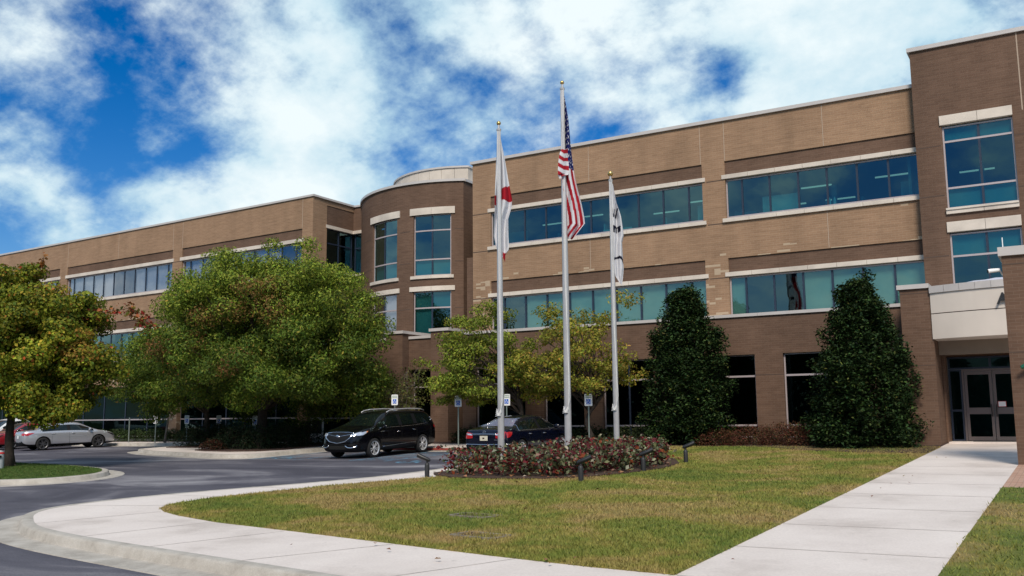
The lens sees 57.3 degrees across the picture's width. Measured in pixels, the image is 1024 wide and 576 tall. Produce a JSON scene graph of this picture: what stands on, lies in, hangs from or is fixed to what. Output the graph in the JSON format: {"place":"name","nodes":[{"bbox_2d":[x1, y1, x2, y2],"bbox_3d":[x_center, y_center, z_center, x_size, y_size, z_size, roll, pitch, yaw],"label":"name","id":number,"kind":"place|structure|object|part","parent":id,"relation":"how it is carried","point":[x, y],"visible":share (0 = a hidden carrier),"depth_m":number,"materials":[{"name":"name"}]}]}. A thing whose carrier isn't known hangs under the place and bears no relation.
{"place":"outdoors","nodes":[
{"label":"outdoors","id":0,"kind":"place"},
{"bbox_2d":[1,463,101,478],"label":"island lawn","id":1,"kind":"structure","parent":0,"point":[45,473],"depth_m":29.64,"materials":[{"name":"green plant"}]},
{"bbox_2d":[0,450,4,468],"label":"utility pedestal","id":2,"kind":"object","parent":1,"relation":"on","point":[2,454],"visible":0.97,"depth_m":32.90,"materials":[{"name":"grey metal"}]},
{"bbox_2d":[0,252,158,466],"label":"maple tree","id":3,"kind":"object","parent":1,"relation":"on","point":[55,361],"visible":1,"depth_m":33.20,"materials":[{"name":"green plant"}]},
{"bbox_2d":[0,444,473,575],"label":"road","id":4,"kind":"structure","parent":0,"point":[144,475],"depth_m":28.16,"materials":[{"name":"grey asphalt"}]},
{"bbox_2d":[0,418,36,447],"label":"suv","id":5,"kind":"object","parent":4,"relation":"on","point":[3,423],"visible":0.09,"depth_m":57.19,"materials":[{"name":"white paint"}]},
{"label":"side window","id":6,"kind":"part","parent":5,"relation":"part of","materials":[{"name":"black glass"}]},
{"bbox_2d":[0,422,62,447],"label":"sedan","id":7,"kind":"object","parent":4,"relation":"on","point":[19,427],"visible":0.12,"depth_m":54.18,"materials":[{"name":"red paint"}]},
{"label":"side window","id":8,"kind":"part","parent":7,"relation":"part of","materials":[{"name":"glass"}]},
{"bbox_2d":[0,463,124,486],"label":"kerb","id":9,"kind":"structure","parent":4,"relation":"on","point":[104,473],"depth_m":27.83,"materials":[{"name":"concrete"}]},
{"bbox_2d":[15,422,113,449],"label":"sedan","id":10,"kind":"object","parent":4,"relation":"on","point":[73,433],"visible":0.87,"depth_m":51.88,"materials":[{"name":"silver metal"}]},
{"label":"side window","id":11,"kind":"part","parent":10,"relation":"part of","materials":[{"name":"black glass"}]},
{"bbox_2d":[0,443,466,575],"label":"kerb","id":12,"kind":"structure","parent":4,"relation":"on","point":[25,532],"depth_m":13.79,"materials":[{"name":"concrete"}]},
{"bbox_2d":[184,415,188,442],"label":"parking sign","id":13,"kind":"object","parent":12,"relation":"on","point":[186,422],"visible":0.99,"depth_m":51.60,"materials":[{"name":"blue metal"}]},
{"bbox_2d":[393,448,466,449],"bbox_3d":[-3.560,6.746,39.246,6.000,0.125,0.030,-5,-9,31],"label":"red kerb paint","id":14,"kind":"object","parent":12,"relation":"on","point":[427,449],"visible":0.2,"depth_m":39.22,"materials":[{"name":"red paint"}]},
{"bbox_2d":[255,452,449,462],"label":"bay markings","id":15,"kind":"object","parent":4,"relation":"on","point":[416,461],"visible":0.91,"depth_m":35.76,"materials":[{"name":"white paint"}]},
{"bbox_2d":[323,408,434,457],"bbox_3d":[-5.265,5.736,37.421,2.327,1.821,5.181,-5,-8,31],"label":"suv","id":16,"kind":"object","parent":4,"relation":"on","point":[371,434],"visible":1,"depth_m":36.52,"materials":[{"name":"black paint"}]},
{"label":"side window","id":17,"kind":"part","parent":16,"relation":"part of","materials":[{"name":"black glass"}]},
{"bbox_2d":[466,415,564,452],"bbox_3d":[0.318,5.328,33.861,2.198,1.479,4.965,-5,-8,31],"label":"sedan","id":18,"kind":"object","parent":4,"relation":"on","point":[522,429],"visible":0.66,"depth_m":32.56,"materials":[{"name":"black paint"}]},
{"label":"rear window","id":19,"kind":"part","parent":18,"relation":"part of","materials":[{"name":"grey glass"}]},
{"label":"side window","id":20,"kind":"part","parent":18,"relation":"part of","materials":[{"name":"black glass"}]},
{"bbox_2d":[0,0,1023,253],"label":"sky","id":21,"kind":"structure","parent":0,"point":[116,115],"materials":[{"name":"blue"}]},
{"bbox_2d":[33,434,1017,575],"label":"pavement","id":22,"kind":"structure","parent":0,"point":[990,475],"depth_m":13.37,"materials":[{"name":"concrete"}]},
{"bbox_2d":[128,418,129,441],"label":"bollard","id":23,"kind":"object","parent":22,"relation":"on","point":[129,430],"visible":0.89,"depth_m":55.22,"materials":[{"name":"grey metal"}]},
{"bbox_2d":[131,367,184,442],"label":"young tree","id":24,"kind":"object","parent":22,"relation":"on","point":[165,436],"visible":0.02,"depth_m":53.15,"materials":[{"name":"green plant"}]},
{"bbox_2d":[113,441,279,441],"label":"mulch bed","id":25,"kind":"object","parent":22,"relation":"on","point":[151,441],"visible":0.05,"depth_m":55.41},
{"bbox_2d":[109,427,152,440],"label":"groundcover shrub","id":26,"kind":"object","parent":25,"relation":"on","point":[133,434],"visible":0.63,"depth_m":56.55,"materials":[{"name":"green plant"}]},
{"bbox_2d":[133,427,189,441],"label":"groundcover shrub","id":27,"kind":"object","parent":25,"relation":"on","point":[159,432],"visible":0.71,"depth_m":55.10,"materials":[{"name":"green plant"}]},
{"bbox_2d":[170,427,221,440],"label":"groundcover shrub","id":28,"kind":"object","parent":25,"relation":"on","point":[188,433],"visible":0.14,"depth_m":53.84,"materials":[{"name":"green plant"}]},
{"bbox_2d":[166,444,247,447],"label":"mulch bed","id":29,"kind":"object","parent":22,"relation":"on","point":[187,446],"visible":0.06,"depth_m":45.97,"materials":[{"name":"brown soil"}]},
{"bbox_2d":[95,308,242,437],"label":"shade tree","id":30,"kind":"object","parent":29,"relation":"on","point":[149,388],"visible":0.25,"depth_m":46.59,"materials":[{"name":"green plant"}]},
{"bbox_2d":[173,421,230,446],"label":"hedge","id":31,"kind":"object","parent":29,"relation":"on","point":[193,438],"visible":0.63,"depth_m":46.26,"materials":[{"name":"green plant"}]},
{"bbox_2d":[216,415,220,437],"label":"parking sign","id":32,"kind":"object","parent":22,"relation":"on","point":[218,418],"visible":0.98,"depth_m":49.47,"materials":[{"name":"blue"}]},
{"bbox_2d":[216,395,245,426],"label":"young tree","id":33,"kind":"object","parent":22,"relation":"on","point":[222,402],"visible":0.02,"depth_m":50.70,"materials":[{"name":"green plant"}]},
{"bbox_2d":[195,443,322,451],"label":"mulch bed","id":34,"kind":"object","parent":22,"relation":"on","point":[256,449],"visible":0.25,"depth_m":41.23,"materials":[{"name":"brown soil"}]},
{"bbox_2d":[198,437,227,449],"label":"shrub","id":35,"kind":"object","parent":34,"relation":"on","point":[216,444],"visible":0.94,"depth_m":41.98,"materials":[{"name":"brown plant"}]},
{"bbox_2d":[252,416,257,427],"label":"parking sign","id":36,"kind":"object","parent":34,"relation":"on","point":[255,418],"visible":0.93,"depth_m":45.88,"materials":[{"name":"blue"}]},
{"bbox_2d":[139,236,395,446],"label":"shade tree","id":37,"kind":"object","parent":34,"relation":"on","point":[267,359],"visible":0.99,"depth_m":41.20,"materials":[{"name":"green plant"}]},
{"bbox_2d":[210,419,327,449],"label":"hedge","id":38,"kind":"object","parent":34,"relation":"on","point":[250,437],"visible":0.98,"depth_m":42.31,"materials":[{"name":"green plant"}]},
{"bbox_2d":[391,394,397,407],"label":"parking sign","id":39,"kind":"object","parent":22,"relation":"on","point":[394,400],"visible":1,"depth_m":41.60,"materials":[{"name":"grey metal"}]},
{"bbox_2d":[370,358,431,410],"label":"bare shrub tree","id":40,"kind":"object","parent":22,"relation":"on","point":[408,394],"visible":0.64,"depth_m":43.00,"materials":[{"name":"green plant"}]},
{"bbox_2d":[455,395,461,445],"bbox_3d":[-2.258,5.579,39.395,0.305,2.126,0.052,-3,-8,17],"label":"parking sign","id":41,"kind":"object","parent":22,"relation":"on","point":[458,402],"visible":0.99,"depth_m":39.46,"materials":[{"name":"blue"}]},
{"bbox_2d":[411,299,574,414],"bbox_3d":[-0.787,3.586,39.588,6.113,6.108,5.838,3,-9,-26],"label":"dogwood tree","id":42,"kind":"object","parent":22,"relation":"on","point":[462,380],"visible":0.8,"depth_m":38.79,"materials":[{"name":"green plant"}]},
{"bbox_2d":[504,394,509,415],"bbox_3d":[-0.214,5.362,38.064,0.305,2.129,0.052,-3,-8,17],"label":"parking sign","id":43,"kind":"object","parent":22,"relation":"on","point":[506,399],"visible":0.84,"depth_m":38.15,"materials":[{"name":"grey metal"}]},
{"bbox_2d":[0,26,1023,444],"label":"office building","id":44,"kind":"structure","parent":22,"relation":"on","point":[766,232],"depth_m":38.62,"materials":[{"name":"beige brick"}]},
{"bbox_2d":[0,409,6,419],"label":"window","id":45,"kind":"structure","parent":44,"relation":"in","point":[2,416],"depth_m":67.07,"materials":[{"name":"teal"}]},
{"bbox_2d":[90,331,143,356],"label":"window","id":46,"kind":"structure","parent":44,"relation":"in","point":[99,338],"depth_m":59.95,"materials":[{"name":"teal glass"}]},
{"bbox_2d":[67,387,166,436],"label":"window","id":47,"kind":"structure","parent":44,"relation":"in","point":[111,415],"depth_m":59.67,"materials":[{"name":"teal"}]},
{"bbox_2d":[68,263,171,297],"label":"window","id":48,"kind":"structure","parent":44,"relation":"in","point":[107,289],"depth_m":60.37,"materials":[{"name":"grey"}]},
{"bbox_2d":[180,397,296,431],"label":"window","id":49,"kind":"structure","parent":44,"relation":"in","point":[196,417],"depth_m":54.20,"materials":[{"name":"teal"}]},
{"bbox_2d":[183,244,297,278],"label":"window","id":50,"kind":"structure","parent":44,"relation":"in","point":[196,263],"depth_m":54.54,"materials":[{"name":"blue glass"}]},
{"bbox_2d":[326,229,351,271],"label":"window","id":51,"kind":"structure","parent":44,"relation":"in","point":[339,244],"depth_m":53.18,"materials":[{"name":"blue"}]},
{"bbox_2d":[320,392,375,432],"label":"window","id":52,"kind":"structure","parent":44,"relation":"in","point":[329,426],"depth_m":47.68,"materials":[{"name":"grey glass"}]},
{"bbox_2d":[354,234,360,272],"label":"window","id":53,"kind":"structure","parent":44,"relation":"in","point":[357,268],"depth_m":53.97,"materials":[{"name":"blue glass"}]},
{"bbox_2d":[374,219,396,281],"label":"window","id":54,"kind":"structure","parent":44,"relation":"in","point":[385,235],"depth_m":49.97,"materials":[{"name":"teal glass"}]},
{"bbox_2d":[374,294,396,331],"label":"window","id":55,"kind":"structure","parent":44,"relation":"in","point":[391,311],"depth_m":49.34,"materials":[{"name":"grey"}]},
{"bbox_2d":[414,369,430,417],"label":"window","id":56,"kind":"structure","parent":44,"relation":"in","point":[427,407],"depth_m":45.42,"materials":[{"name":"grey glass"}]},
{"bbox_2d":[414,214,450,275],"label":"window","id":57,"kind":"structure","parent":44,"relation":"in","point":[432,242],"depth_m":48.44,"materials":[{"name":"teal glass"}]},
{"bbox_2d":[414,290,450,333],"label":"window","id":58,"kind":"structure","parent":44,"relation":"in","point":[430,307],"depth_m":47.97,"materials":[{"name":"teal glass"}]},
{"bbox_2d":[478,369,524,426],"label":"window","id":59,"kind":"structure","parent":44,"relation":"in","point":[487,413],"depth_m":42.48,"materials":[{"name":"grey glass"}]},
{"bbox_2d":[546,362,584,436],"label":"window","id":60,"kind":"structure","parent":44,"relation":"in","point":[554,409],"depth_m":40.53,"materials":[{"name":"grey glass"}]},
{"bbox_2d":[492,184,703,245],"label":"window","id":61,"kind":"structure","parent":44,"relation":"in","point":[677,205],"depth_m":41.17,"materials":[{"name":"blue glass"}]},
{"bbox_2d":[492,279,706,328],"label":"window","id":62,"kind":"structure","parent":44,"relation":"in","point":[654,295],"depth_m":41.10,"materials":[{"name":"teal glass"}]},
{"bbox_2d":[604,359,653,435],"bbox_3d":[4.915,4.593,39.007,2.300,3.200,0.070,-5,-9,31],"label":"window","id":63,"kind":"structure","parent":44,"relation":"in","point":[630,399],"depth_m":39.00,"materials":[{"name":"grey glass"}]},
{"bbox_2d":[681,354,757,437],"bbox_3d":[8.135,4.297,37.089,3.220,3.200,0.070,-5,-9,31],"label":"window","id":64,"kind":"structure","parent":44,"relation":"in","point":[743,403],"depth_m":36.58,"materials":[{"name":"grey glass"}]},
{"bbox_2d":[784,351,855,436],"bbox_3d":[11.767,3.964,34.926,3.100,3.200,0.070,-5,-9,31],"label":"window","id":65,"kind":"structure","parent":44,"relation":"in","point":[797,378],"depth_m":35.49,"materials":[{"name":"grey glass"}]},
{"bbox_2d":[726,154,918,217],"bbox_3d":[12.120,-3.958,36.799,7.560,1.600,0.070,-5,-9,31],"label":"window","id":66,"kind":"structure","parent":44,"relation":"in","point":[897,176],"depth_m":36.72,"materials":[{"name":"blue glass"}]},
{"bbox_2d":[730,261,924,313],"bbox_3d":[12.180,0.088,36.275,7.560,1.640,0.155,-5,-9,31],"label":"window","id":67,"kind":"structure","parent":44,"relation":"in","point":[818,285],"depth_m":36.18,"materials":[{"name":"teal glass"}]},
{"bbox_2d":[948,370,965,440],"bbox_3d":[15.446,4.064,32.512,0.410,2.450,0.070,-5,-9,31],"label":"window","id":68,"kind":"structure","parent":44,"relation":"in","point":[955,377],"depth_m":32.50,"materials":[{"name":"black glass"}]},
{"bbox_2d":[947,355,1009,369],"bbox_3d":[17.090,2.481,31.723,4.280,0.420,0.070,-5,-9,31],"label":"window","id":69,"kind":"structure","parent":44,"relation":"in","point":[978,362],"depth_m":32.30,"materials":[{"name":"black glass"}]},
{"bbox_2d":[942,117,1018,207],"bbox_3d":[16.777,-4.441,33.587,2.290,3.050,0.155,-5,-9,31],"label":"window","id":70,"kind":"structure","parent":44,"relation":"in","point":[980,157],"depth_m":33.54,"materials":[{"name":"blue glass"}]},
{"bbox_2d":[964,371,996,439],"bbox_3d":[16.024,4.036,32.095,0.850,2.340,0.148,-5,-9,31],"label":"door","id":71,"kind":"structure","parent":44,"relation":"in","point":[978,385],"depth_m":32.13,"materials":[{"name":"grey glass"}]},
{"bbox_2d":[950,227,1022,283],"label":"window","id":72,"kind":"structure","parent":44,"relation":"in","point":[972,253],"depth_m":33.23,"materials":[{"name":"teal glass"}]},
{"bbox_2d":[992,371,1015,440],"bbox_3d":[16.774,3.968,31.648,0.850,2.340,0.148,-5,-9,31],"label":"door","id":73,"kind":"structure","parent":44,"relation":"in","point":[1002,384],"depth_m":31.75,"materials":[{"name":"grey glass"}]},
{"bbox_2d":[484,289,649,437],"bbox_3d":[2.323,3.261,37.280,6.831,6.122,5.045,-5,-9,31],"label":"dogwood tree","id":74,"kind":"object","parent":22,"relation":"on","point":[553,361],"visible":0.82,"depth_m":36.51,"materials":[{"name":"green plant"}]},
{"bbox_2d":[584,394,591,437],"bbox_3d":[2.958,5.079,36.055,0.305,2.039,0.052,-3,-8,17],"label":"parking sign","id":75,"kind":"object","parent":22,"relation":"on","point":[588,400],"visible":0.9,"depth_m":36.12,"materials":[{"name":"grey"}]},
{"bbox_2d":[310,438,952,452],"bbox_3d":[1.151,6.451,38.134,30.050,0.558,7.800,-5,-9,31],"label":"mulch bed","id":76,"kind":"object","parent":22,"relation":"on","point":[873,449],"visible":0.18,"depth_m":30.56,"materials":[{"name":"brown soil"}]},
{"bbox_2d":[311,417,324,441],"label":"shrub","id":77,"kind":"object","parent":76,"relation":"on","point":[322,425],"visible":0.23,"depth_m":47.03,"materials":[{"name":"green plant"}]},
{"bbox_2d":[450,424,474,442],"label":"border shrub","id":78,"kind":"object","parent":76,"relation":"on","point":[463,434],"visible":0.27,"depth_m":42.01,"materials":[{"name":"green plant"}]},
{"bbox_2d":[572,424,613,441],"bbox_3d":[3.498,5.999,38.541,2.673,0.848,1.096,-5,-9,31],"label":"border shrub","id":79,"kind":"object","parent":76,"relation":"on","point":[600,431],"visible":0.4,"depth_m":38.45,"materials":[{"name":"green plant"}]},
{"bbox_2d":[608,425,649,441],"bbox_3d":[5.008,5.760,36.938,2.674,0.858,1.070,-5,-9,31],"label":"border shrub","id":80,"kind":"object","parent":76,"relation":"on","point":[625,432],"visible":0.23,"depth_m":37.07,"materials":[{"name":"green plant"}]},
{"bbox_2d":[628,424,687,444],"bbox_3d":[5.532,5.611,35.689,2.660,0.835,1.104,-5,-9,31],"label":"border shrub","id":81,"kind":"object","parent":76,"relation":"on","point":[674,436],"visible":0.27,"depth_m":35.44,"materials":[{"name":"green plant"}]},
{"bbox_2d":[635,282,738,445],"bbox_3d":[6.741,2.931,35.713,3.839,6.499,3.753,-5,-9,31],"label":"holly tree","id":82,"kind":"object","parent":76,"relation":"on","point":[684,339],"visible":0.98,"depth_m":35.01,"materials":[{"name":"green plant"}]},
{"bbox_2d":[694,426,749,445],"bbox_3d":[7.604,5.408,34.086,1.963,0.754,1.918,-5,-9,31],"label":"barberry shrub","id":83,"kind":"object","parent":76,"relation":"on","point":[725,439],"visible":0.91,"depth_m":33.77,"materials":[{"name":"red plant"}]},
{"bbox_2d":[724,423,783,445],"bbox_3d":[8.754,5.278,33.757,2.069,0.870,1.892,-5,-9,31],"label":"barberry shrub","id":84,"kind":"object","parent":76,"relation":"on","point":[753,435],"visible":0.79,"depth_m":33.54,"materials":[{"name":"red plant"}]},
{"bbox_2d":[755,420,808,445],"bbox_3d":[9.684,5.144,33.210,1.971,0.950,1.916,-5,-9,31],"label":"barberry shrub","id":85,"kind":"object","parent":76,"relation":"on","point":[781,430],"visible":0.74,"depth_m":33.03,"materials":[{"name":"red plant"}]},
{"bbox_2d":[781,420,834,445],"bbox_3d":[10.303,5.000,32.486,1.790,1.028,1.903,-5,-9,31],"label":"barberry shrub","id":86,"kind":"object","parent":76,"relation":"on","point":[805,437],"visible":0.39,"depth_m":32.27,"materials":[{"name":"red plant"}]},
{"bbox_2d":[797,268,933,448],"bbox_3d":[11.694,2.382,31.299,4.021,6.264,4.023,-1,-8,1],"label":"holly tree","id":87,"kind":"object","parent":76,"relation":"on","point":[864,332],"visible":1,"depth_m":30.50,"materials":[{"name":"green plant"}]},
{"bbox_2d":[159,445,940,574],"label":"lawn","id":88,"kind":"structure","parent":0,"point":[591,535],"depth_m":16.24,"materials":[{"name":"green plant"}]},
{"bbox_2d":[417,453,430,476],"bbox_3d":[-2.263,4.530,23.997,0.371,0.610,0.123,-2,-8,11],"label":"spotlight","id":89,"kind":"object","parent":88,"relation":"on","point":[423,457],"visible":0.97,"depth_m":23.95,"materials":[{"name":"black metal"}]},
{"bbox_2d":[448,512,499,518],"bbox_3d":[-0.623,3.841,15.710,0.850,0.080,0.510,-7,-10,39],"label":"valve box","id":90,"kind":"object","parent":88,"relation":"on","point":[454,514],"visible":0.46,"depth_m":15.67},
{"bbox_2d":[450,531,512,539],"bbox_3d":[-0.447,3.566,13.401,0.850,0.080,0.510,-7,-10,39],"label":"valve box","id":91,"kind":"object","parent":88,"relation":"on","point":[458,533],"visible":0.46,"depth_m":13.37,"materials":[{"name":"grey concrete"}]},
{"bbox_2d":[433,458,678,478],"bbox_3d":[1.996,4.949,25.913,5.013,0.344,8.487,-7,-10,41],"label":"mulch bed","id":92,"kind":"object","parent":88,"relation":"on","point":[535,476],"visible":0.34,"depth_m":23.45,"materials":[{"name":"brown soil"}]},
{"bbox_2d":[495,121,504,470],"bbox_3d":[-0.328,0.103,25.565,0.368,9.638,0.368,-5,-9,31],"label":"flagpole","id":93,"kind":"object","parent":92,"relation":"on","point":[500,375],"visible":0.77,"depth_m":25.42,"materials":[{"name":"metal"}]},
{"bbox_2d":[494,143,511,260],"bbox_3d":[-0.253,-2.564,26.035,0.513,3.731,0.260,-1,-8,0],"label":"white and red flag","id":94,"kind":"object","parent":93,"relation":"attached to","point":[506,198],"visible":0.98,"depth_m":25.98,"materials":[{"name":"fabric"}]},
{"bbox_2d":[433,433,676,475],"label":"bedding plants","id":95,"kind":"object","parent":92,"relation":"on","point":[604,452],"visible":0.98,"depth_m":24.01,"materials":[{"name":"red plant"}]},
{"bbox_2d":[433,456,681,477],"bbox_3d":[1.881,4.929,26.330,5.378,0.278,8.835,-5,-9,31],"label":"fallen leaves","id":96,"kind":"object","parent":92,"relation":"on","point":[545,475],"visible":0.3,"depth_m":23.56,"materials":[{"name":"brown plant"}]},
{"bbox_2d":[560,81,571,448],"bbox_3d":[1.562,-0.610,27.455,0.408,11.384,0.408,-5,-9,31],"label":"flagpole","id":97,"kind":"object","parent":92,"relation":"on","point":[567,372],"visible":0.85,"depth_m":27.21,"materials":[{"name":"metal"}]},
{"bbox_2d":[558,97,584,239],"bbox_3d":[1.700,-3.676,27.866,0.797,4.533,0.322,2,-8,-15],"label":"striped flag","id":98,"kind":"object","parent":97,"relation":"attached to","point":[575,220],"visible":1,"depth_m":27.75,"materials":[{"name":"fabric"}]},
{"bbox_2d":[608,171,619,438],"bbox_3d":[3.162,0.739,29.130,0.360,8.999,0.360,-5,-9,31],"label":"flagpole","id":99,"kind":"object","parent":92,"relation":"on","point":[615,407],"visible":0.82,"depth_m":28.99,"materials":[{"name":"metal"}]},
{"bbox_2d":[612,184,623,284],"bbox_3d":[3.316,-1.721,29.523,0.396,3.310,0.251,-1,-8,3],"label":"white printed flag","id":100,"kind":"object","parent":99,"relation":"attached to","point":[618,239],"visible":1,"depth_m":29.45,"materials":[{"name":"fabric"}]},
{"bbox_2d":[577,455,591,480],"bbox_3d":[1.669,4.127,21.508,0.370,0.610,0.122,-1,-8,6],"label":"spotlight","id":101,"kind":"object","parent":88,"relation":"on","point":[580,467],"visible":0.89,"depth_m":21.48,"materials":[{"name":"black metal"}]},
{"bbox_2d":[290,451,912,562],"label":"fallen leaves","id":102,"kind":"object","parent":88,"relation":"on","point":[619,519],"visible":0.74,"depth_m":16.26,"materials":[{"name":"brown plant"}]},
{"bbox_2d":[639,447,653,471],"bbox_3d":[3.405,4.328,23.666,0.370,0.610,0.122,-1,-8,6],"label":"spotlight","id":103,"kind":"object","parent":88,"relation":"on","point":[643,459],"visible":0.96,"depth_m":23.63,"materials":[{"name":"black metal"}]},
{"bbox_2d":[682,441,694,462],"bbox_3d":[4.961,4.588,26.277,0.370,0.610,0.122,-1,-8,6],"label":"spotlight","id":104,"kind":"object","parent":88,"relation":"on","point":[685,451],"visible":0.9,"depth_m":26.25,"materials":[{"name":"black metal"}]},
{"bbox_2d":[938,485,1023,575],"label":"lawn","id":105,"kind":"structure","parent":0,"point":[981,562],"depth_m":11.40,"materials":[{"name":"green plant"}]},
{"bbox_2d":[1003,465,1023,486],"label":"brick paving","id":106,"kind":"structure","parent":0,"point":[1016,478],"depth_m":19.27,"materials":[{"name":"brick"}]},
{"bbox_2d":[997,245,1023,464],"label":"brick pylon","id":107,"kind":"object","parent":106,"relation":"on","point":[1011,258],"visible":0.9,"depth_m":22.90,"materials":[{"name":"brick"}]},
{"bbox_2d":[987,268,1002,275],"bbox_3d":[12.101,-0.376,23.398,0.450,0.232,0.160,0,-8,-5],"label":"security camera","id":108,"kind":"object","parent":107,"relation":"attached to","point":[994,270],"visible":0.85,"depth_m":23.37,"materials":[{"name":"white paint"}]}
]}

